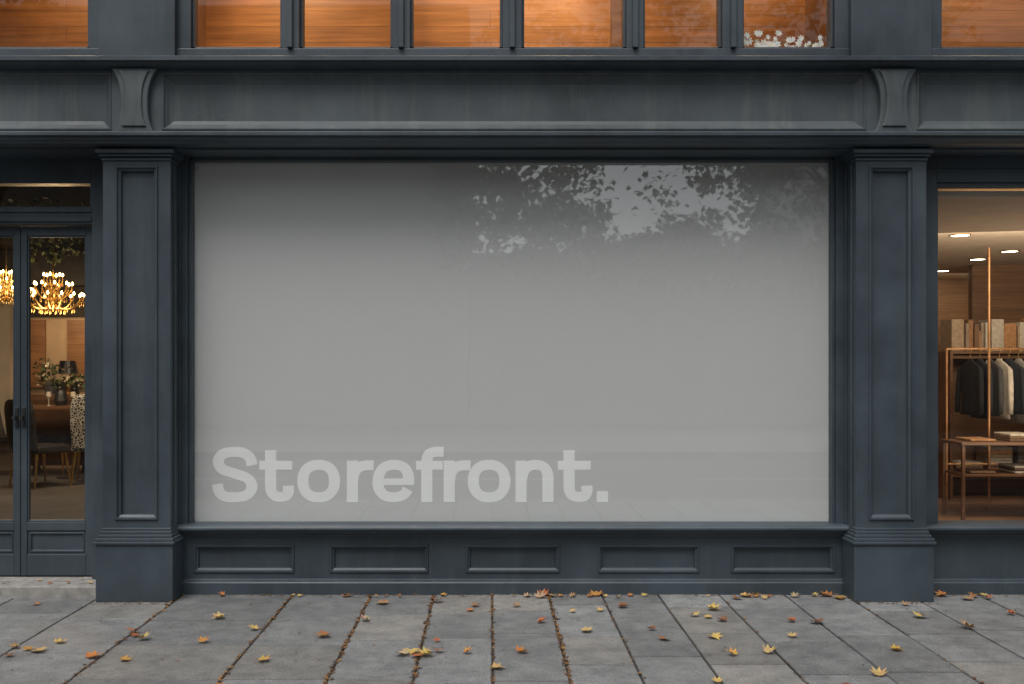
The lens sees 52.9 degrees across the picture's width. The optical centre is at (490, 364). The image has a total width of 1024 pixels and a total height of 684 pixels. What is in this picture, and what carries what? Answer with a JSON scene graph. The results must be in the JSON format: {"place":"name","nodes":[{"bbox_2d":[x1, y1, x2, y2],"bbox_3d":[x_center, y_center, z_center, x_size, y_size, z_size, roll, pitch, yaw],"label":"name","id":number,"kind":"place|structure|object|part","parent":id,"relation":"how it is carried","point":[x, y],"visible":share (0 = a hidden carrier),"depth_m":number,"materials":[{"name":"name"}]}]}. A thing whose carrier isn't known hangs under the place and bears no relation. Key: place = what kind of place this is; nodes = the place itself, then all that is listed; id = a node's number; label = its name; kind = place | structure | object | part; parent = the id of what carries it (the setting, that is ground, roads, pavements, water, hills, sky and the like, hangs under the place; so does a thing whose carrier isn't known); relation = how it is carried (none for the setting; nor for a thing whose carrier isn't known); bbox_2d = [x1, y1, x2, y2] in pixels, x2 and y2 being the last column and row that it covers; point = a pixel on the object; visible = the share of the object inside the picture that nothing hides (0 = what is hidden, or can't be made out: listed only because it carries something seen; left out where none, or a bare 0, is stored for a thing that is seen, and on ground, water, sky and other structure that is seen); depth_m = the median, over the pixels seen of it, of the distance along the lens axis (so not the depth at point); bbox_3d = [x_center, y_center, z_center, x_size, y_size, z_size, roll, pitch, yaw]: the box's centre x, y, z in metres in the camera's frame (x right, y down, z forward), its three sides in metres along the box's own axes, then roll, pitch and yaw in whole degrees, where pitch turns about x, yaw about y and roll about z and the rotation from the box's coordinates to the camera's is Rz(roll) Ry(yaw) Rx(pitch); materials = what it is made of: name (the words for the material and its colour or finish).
{"place":"outdoors","nodes":[
{"label":"outdoors","id":0,"kind":"place"},
{"bbox_2d":[0,465,84,518],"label":"restaurant floor","id":1,"kind":"structure","parent":0,"point":[52,497],"depth_m":11.46,"materials":[{"name":"brown wood"}]},
{"bbox_2d":[0,287,12,469],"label":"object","id":2,"kind":"structure","parent":1,"relation":"on","point":[6,357],"depth_m":14.20,"materials":[{"name":"beige paint"}]},
{"bbox_2d":[0,413,34,468],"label":"dining chair","id":3,"kind":"object","parent":1,"relation":"on","point":[3,437],"visible":0.14,"depth_m":14.17,"materials":[{"name":"black leather"}]},
{"bbox_2d":[4,399,71,489],"bbox_3d":[-5.409,0.935,12.250,0.501,1.052,0.636,0,0,30],"label":"dining chair","id":4,"kind":"object","parent":1,"relation":"on","point":[37,449],"visible":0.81,"depth_m":12.08,"materials":[{"name":"black leather"}]},
{"bbox_2d":[0,186,89,249],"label":"restaurant ceiling","id":5,"kind":"structure","parent":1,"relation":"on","point":[75,196],"depth_m":8.88,"materials":[{"name":"black"}]},
{"bbox_2d":[0,245,33,306],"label":"chandelier","id":6,"kind":"object","parent":5,"relation":"hanging from","point":[7,289],"visible":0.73,"depth_m":12.18,"materials":[{"name":"gold metal"}]},
{"bbox_2d":[0,196,85,265],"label":"hanging greenery","id":7,"kind":"object","parent":5,"relation":"hanging from","point":[65,241],"visible":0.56,"depth_m":10.46,"materials":[{"name":"green plant"}]},
{"bbox_2d":[31,243,84,314],"bbox_3d":[-4.460,-0.877,10.500,0.604,0.728,0.589,0,0,0],"label":"chandelier","id":8,"kind":"object","parent":5,"relation":"hanging from","point":[50,299],"visible":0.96,"depth_m":10.48,"materials":[{"name":"gold metal"}]},
{"bbox_2d":[31,394,84,470],"bbox_3d":[-5.950,0.934,14.268,0.900,1.050,0.465,0,0,0],"label":"sideboard","id":9,"kind":"object","parent":1,"relation":"on","point":[52,422],"visible":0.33,"depth_m":14.04,"materials":[{"name":"brown wood"}]},
{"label":"doors","id":10,"kind":"part","parent":9,"relation":"part of","materials":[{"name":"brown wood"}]},
{"bbox_2d":[57,361,78,393],"bbox_3d":[-5.830,0.179,14.200,0.280,0.460,0.280,0,0,0],"label":"table lamp","id":11,"kind":"object","parent":9,"relation":"on","point":[66,364],"visible":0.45,"depth_m":14.12,"materials":[{"name":"black metal"}]},
{"bbox_2d":[37,379,79,473],"bbox_3d":[-5.950,0.835,14.069,0.501,1.252,0.660,0,0,0],"label":"dining chair","id":12,"kind":"object","parent":1,"relation":"on","point":[61,439],"visible":0.33,"depth_m":13.81,"materials":[{"name":"black leather"}]},
{"bbox_2d":[32,392,84,479],"bbox_3d":[-5.350,0.904,13.300,1.500,1.110,0.800,0,0,0],"label":"dining table","id":13,"kind":"object","parent":1,"relation":"on","point":[48,406],"visible":0.26,"depth_m":13.16,"materials":[{"name":"brown wood"}]},
{"bbox_2d":[32,358,84,405],"bbox_3d":[-5.545,0.213,13.297,0.715,0.632,0.390,0,0,0],"label":"flower arrangement","id":14,"kind":"object","parent":13,"relation":"on","point":[60,398],"visible":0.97,"depth_m":13.26,"materials":[{"name":"green plant"}]},
{"bbox_2d":[70,394,84,485],"bbox_3d":[-4.864,0.910,12.642,0.501,1.102,0.642,0,0,-15],"label":"dining chair","id":15,"kind":"object","parent":1,"relation":"on","point":[77,418],"visible":0.43,"depth_m":12.36,"materials":[{"name":"fabric"}]},
{"bbox_2d":[938,189,1023,190],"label":"shell walls","id":16,"kind":"structure","parent":1,"relation":"on","point":[980,189],"depth_m":8.97,"materials":[{"name":"beige paint"}]},
{"bbox_2d":[0,0,1023,47],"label":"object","id":17,"kind":"structure","parent":16,"relation":"attached to","point":[462,23],"depth_m":8.50,"materials":[{"name":"brown wood"}]},
{"bbox_2d":[0,250,84,316],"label":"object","id":18,"kind":"structure","parent":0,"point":[71,267],"depth_m":12.90,"materials":[{"name":"paint"}]},
{"bbox_2d":[31,317,84,393],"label":"restaurant back wall","id":19,"kind":"structure","parent":0,"point":[56,340],"depth_m":16.00,"materials":[{"name":"beige paint"}]},
{"bbox_2d":[31,320,84,387],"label":"back wall panels","id":20,"kind":"object","parent":19,"relation":"attached to","point":[76,340],"visible":0.25,"depth_m":15.93,"materials":[{"name":"brown wood"}]},
{"bbox_2d":[0,594,1023,683],"bbox_3d":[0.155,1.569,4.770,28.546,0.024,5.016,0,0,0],"label":"pavement","id":21,"kind":"structure","parent":0,"point":[848,642],"depth_m":5.82,"materials":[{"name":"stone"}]},
{"bbox_2d":[0,575,95,598],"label":"stone step","id":22,"kind":"object","parent":21,"relation":"on","point":[14,586],"visible":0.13,"depth_m":6.87,"materials":[{"name":"grey stone"}]},
{"bbox_2d":[2,578,1014,683],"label":"fallen leaves","id":23,"kind":"object","parent":21,"relation":"on","point":[878,671],"visible":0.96,"depth_m":6.03,"materials":[{"name":"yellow plant"}]},
{"bbox_2d":[93,149,936,601],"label":"pier bases and capitals","id":24,"kind":"object","parent":21,"relation":"on","point":[877,565],"visible":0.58,"depth_m":6.75,"materials":[{"name":"grey wood"}]},
{"bbox_2d":[0,159,102,578],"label":"door surround","id":25,"kind":"object","parent":24,"relation":"attached to","point":[51,173],"visible":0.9,"depth_m":7.10,"materials":[{"name":"wood"}]},
{"bbox_2d":[0,226,20,575],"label":"door leaf","id":26,"kind":"object","parent":25,"relation":"attached to","point":[10,547],"visible":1,"depth_m":7.18,"materials":[{"name":"wood"}]},
{"bbox_2d":[0,531,13,553],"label":"door panel","id":27,"kind":"structure","parent":26,"relation":"in","point":[6,537],"depth_m":7.20,"materials":[{"name":"paint"}]},
{"bbox_2d":[18,226,91,575],"bbox_3d":[-3.015,0.255,7.175,0.521,2.439,0.100,0,0,0],"label":"door leaf","id":28,"kind":"object","parent":25,"relation":"attached to","point":[56,547],"visible":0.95,"depth_m":7.18,"materials":[{"name":"wood"}]},
{"bbox_2d":[28,530,85,553],"bbox_3d":[-3.028,1.241,7.193,0.410,0.165,0.014,0,0,0],"label":"door panel","id":29,"kind":"structure","parent":28,"relation":"in","point":[39,542],"depth_m":7.20,"materials":[{"name":"wood"}]},
{"bbox_2d":[0,131,1023,159],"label":"cornice","id":30,"kind":"structure","parent":24,"relation":"on","point":[49,145],"depth_m":6.71,"materials":[{"name":"wood"}]},
{"bbox_2d":[0,70,1023,130],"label":"frieze","id":31,"kind":"object","parent":30,"relation":"on","point":[511,100],"visible":0.95,"depth_m":6.84,"materials":[{"name":"wood"}]},
{"bbox_2d":[0,56,1023,69],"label":"cornice","id":32,"kind":"structure","parent":31,"relation":"on","point":[511,62],"depth_m":6.72,"materials":[{"name":"stone"}]},
{"bbox_2d":[0,0,1023,55],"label":"window frames","id":33,"kind":"structure","parent":32,"relation":"on","point":[853,27],"depth_m":6.92,"materials":[{"name":"wood"}]},
{"bbox_2d":[744,30,823,46],"bbox_3d":[2.004,-2.232,7.085,0.595,0.169,0.047,0,0,0],"label":"white leaf garland","id":34,"kind":"object","parent":33,"relation":"attached to","point":[758,43],"visible":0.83,"depth_m":7.08},
{"bbox_2d":[119,71,908,125],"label":"bracket fillets","id":35,"kind":"object","parent":31,"relation":"attached to","point":[894,81],"visible":1,"depth_m":6.74,"materials":[{"name":"wood"}]},
{"bbox_2d":[112,68,915,130],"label":"frieze brackets","id":36,"kind":"object","parent":31,"relation":"attached to","point":[875,73],"visible":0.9,"depth_m":6.75,"materials":[{"name":"grey wood"}]},
{"bbox_2d":[180,156,845,523],"bbox_3d":[0.151,-0.161,7.080,4.531,2.540,0.160,0,0,0],"label":"display window frame","id":37,"kind":"object","parent":24,"relation":"attached to","point":[836,340],"visible":0.86,"depth_m":7.03,"materials":[{"name":"grey wood"}]},
{"bbox_2d":[195,163,828,520],"bbox_3d":[0.147,-0.146,7.109,4.395,2.530,0.022,0,0,0],"label":"display window","id":38,"kind":"structure","parent":37,"relation":"in","point":[511,341],"depth_m":7.10,"materials":[{"name":"grey glass"}]},
{"bbox_2d":[103,157,925,527],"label":"pier shafts","id":39,"kind":"object","parent":24,"relation":"on","point":[889,343],"visible":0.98,"depth_m":6.81,"materials":[{"name":"grey wood"}]},
{"bbox_2d":[173,163,852,525],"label":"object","id":40,"kind":"object","parent":39,"relation":"attached to","point":[179,344],"visible":0.63,"depth_m":6.87,"materials":[{"name":"grey wood"}]},
{"bbox_2d":[177,520,1023,536],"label":"window sills","id":41,"kind":"structure","parent":24,"relation":"attached to","point":[977,528],"depth_m":6.94,"materials":[{"name":"grey wood"}]},
{"bbox_2d":[182,578,1023,594],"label":"skirting","id":42,"kind":"object","parent":24,"relation":"attached to","point":[522,586],"visible":0.74,"depth_m":6.97,"materials":[{"name":"stone"}]},
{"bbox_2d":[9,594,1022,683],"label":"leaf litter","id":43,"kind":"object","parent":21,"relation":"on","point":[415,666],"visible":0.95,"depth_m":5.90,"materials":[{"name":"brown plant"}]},
{"bbox_2d":[184,537,1023,577],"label":"stall riser","id":44,"kind":"object","parent":21,"relation":"on","point":[547,557],"visible":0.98,"depth_m":7.00,"materials":[{"name":"wood"}]},
{"bbox_2d":[926,156,1023,523],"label":"shop window frame","id":45,"kind":"object","parent":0,"point":[974,172],"visible":0.56,"depth_m":7.00,"materials":[{"name":"grey wood"}]},
{"bbox_2d":[938,191,1023,279],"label":"shop ceiling","id":46,"kind":"structure","parent":0,"point":[993,221],"depth_m":8.85,"materials":[{"name":"beige paint"}]},
{"bbox_2d":[949,233,971,236],"bbox_3d":[4.200,-1.156,9.200,0.186,0.016,0.186,0,0,0],"label":"ceiling downlight","id":47,"kind":"object","parent":46,"relation":"attached to","point":[960,235],"visible":1,"depth_m":9.19,"materials":[{"name":"white metal"}]},
{"bbox_2d":[968,258,986,260],"bbox_3d":[5.350,-1.156,11.300,0.186,0.016,0.186,0,0,0],"label":"ceiling downlight","id":48,"kind":"object","parent":46,"relation":"attached to","point":[975,259],"visible":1,"depth_m":11.30,"materials":[{"name":"white metal"}]},
{"bbox_2d":[1000,250,1019,252],"bbox_3d":[5.300,-1.156,10.500,0.186,0.016,0.186,0,0,0],"label":"ceiling downlight","id":49,"kind":"object","parent":46,"relation":"attached to","point":[1007,251],"visible":1,"depth_m":10.50,"materials":[{"name":"white metal"}]},
{"bbox_2d":[938,497,1023,519],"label":"shop floor","id":50,"kind":"structure","parent":0,"point":[999,510],"depth_m":10.14,"materials":[{"name":"brown wood"}]},
{"bbox_2d":[938,280,967,350],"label":"shop back wall","id":51,"kind":"structure","parent":50,"relation":"on","point":[952,299],"depth_m":14.20,"materials":[{"name":"brown wood"}]},
{"bbox_2d":[938,319,1023,500],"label":"shelving unit","id":52,"kind":"object","parent":50,"relation":"on","point":[959,333],"visible":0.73,"depth_m":10.99,"materials":[{"name":"brown wood"}]},
{"bbox_2d":[940,432,1023,519],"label":"display table","id":53,"kind":"object","parent":50,"relation":"on","point":[1008,439],"visible":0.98,"depth_m":9.61,"materials":[{"name":"brown wood"}]},
{"bbox_2d":[945,248,1023,511],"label":"clothes rack","id":54,"kind":"object","parent":50,"relation":"on","point":[946,396],"visible":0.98,"depth_m":10.41,"materials":[{"name":"orange metal"}]},
{"bbox_2d":[955,347,983,415],"bbox_3d":[4.857,0.167,10.420,0.072,0.684,0.516,0,0,-3],"label":"hanging jacket","id":55,"kind":"object","parent":54,"relation":"hanging from","point":[969,390],"visible":1,"depth_m":10.39,"materials":[{"name":"black fabric"}]},
{"bbox_2d":[970,348,992,418],"bbox_3d":[4.955,0.183,10.420,0.072,0.717,0.516,0,0,-1],"label":"hanging jacket","id":56,"kind":"object","parent":54,"relation":"hanging from","point":[981,363],"visible":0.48,"depth_m":10.26,"materials":[{"name":"grey fabric"}]},
{"bbox_2d":[985,348,1003,415],"bbox_3d":[5.053,0.169,10.420,0.071,0.689,0.516,0,0,-3],"label":"hanging jacket","id":57,"kind":"object","parent":54,"relation":"hanging from","point":[998,391],"visible":0.45,"depth_m":10.25,"materials":[{"name":"grey fabric"}]},
{"bbox_2d":[990,347,1013,418],"bbox_3d":[5.150,0.185,10.420,0.070,0.720,0.516,0,0,-3],"label":"hanging jacket","id":58,"kind":"object","parent":54,"relation":"hanging from","point":[1008,388],"visible":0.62,"depth_m":10.26,"materials":[{"name":"beige fabric"}]},
{"bbox_2d":[1004,348,1023,413],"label":"hanging jacket","id":59,"kind":"object","parent":54,"relation":"hanging from","point":[1018,380],"visible":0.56,"depth_m":10.28,"materials":[{"name":"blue fabric"}]},
{"bbox_2d":[1006,347,1023,423],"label":"hanging jacket","id":60,"kind":"object","parent":54,"relation":"hanging from","point":[1016,418],"visible":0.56,"depth_m":10.40,"materials":[{"name":"black fabric"}]},
{"bbox_2d":[968,265,1023,322],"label":"timber partition","id":61,"kind":"object","parent":50,"relation":"on","point":[1007,293],"visible":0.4,"depth_m":12.00,"materials":[{"name":"brown wood"}]},
{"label":"upper room floor","id":62,"kind":"structure","parent":0,"visible":0},
{"bbox_2d":[198,0,825,46],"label":"room partitions","id":63,"kind":"object","parent":62,"relation":"on","point":[815,19],"visible":0.2,"depth_m":8.38,"materials":[{"name":"brown wood"}]}
]}

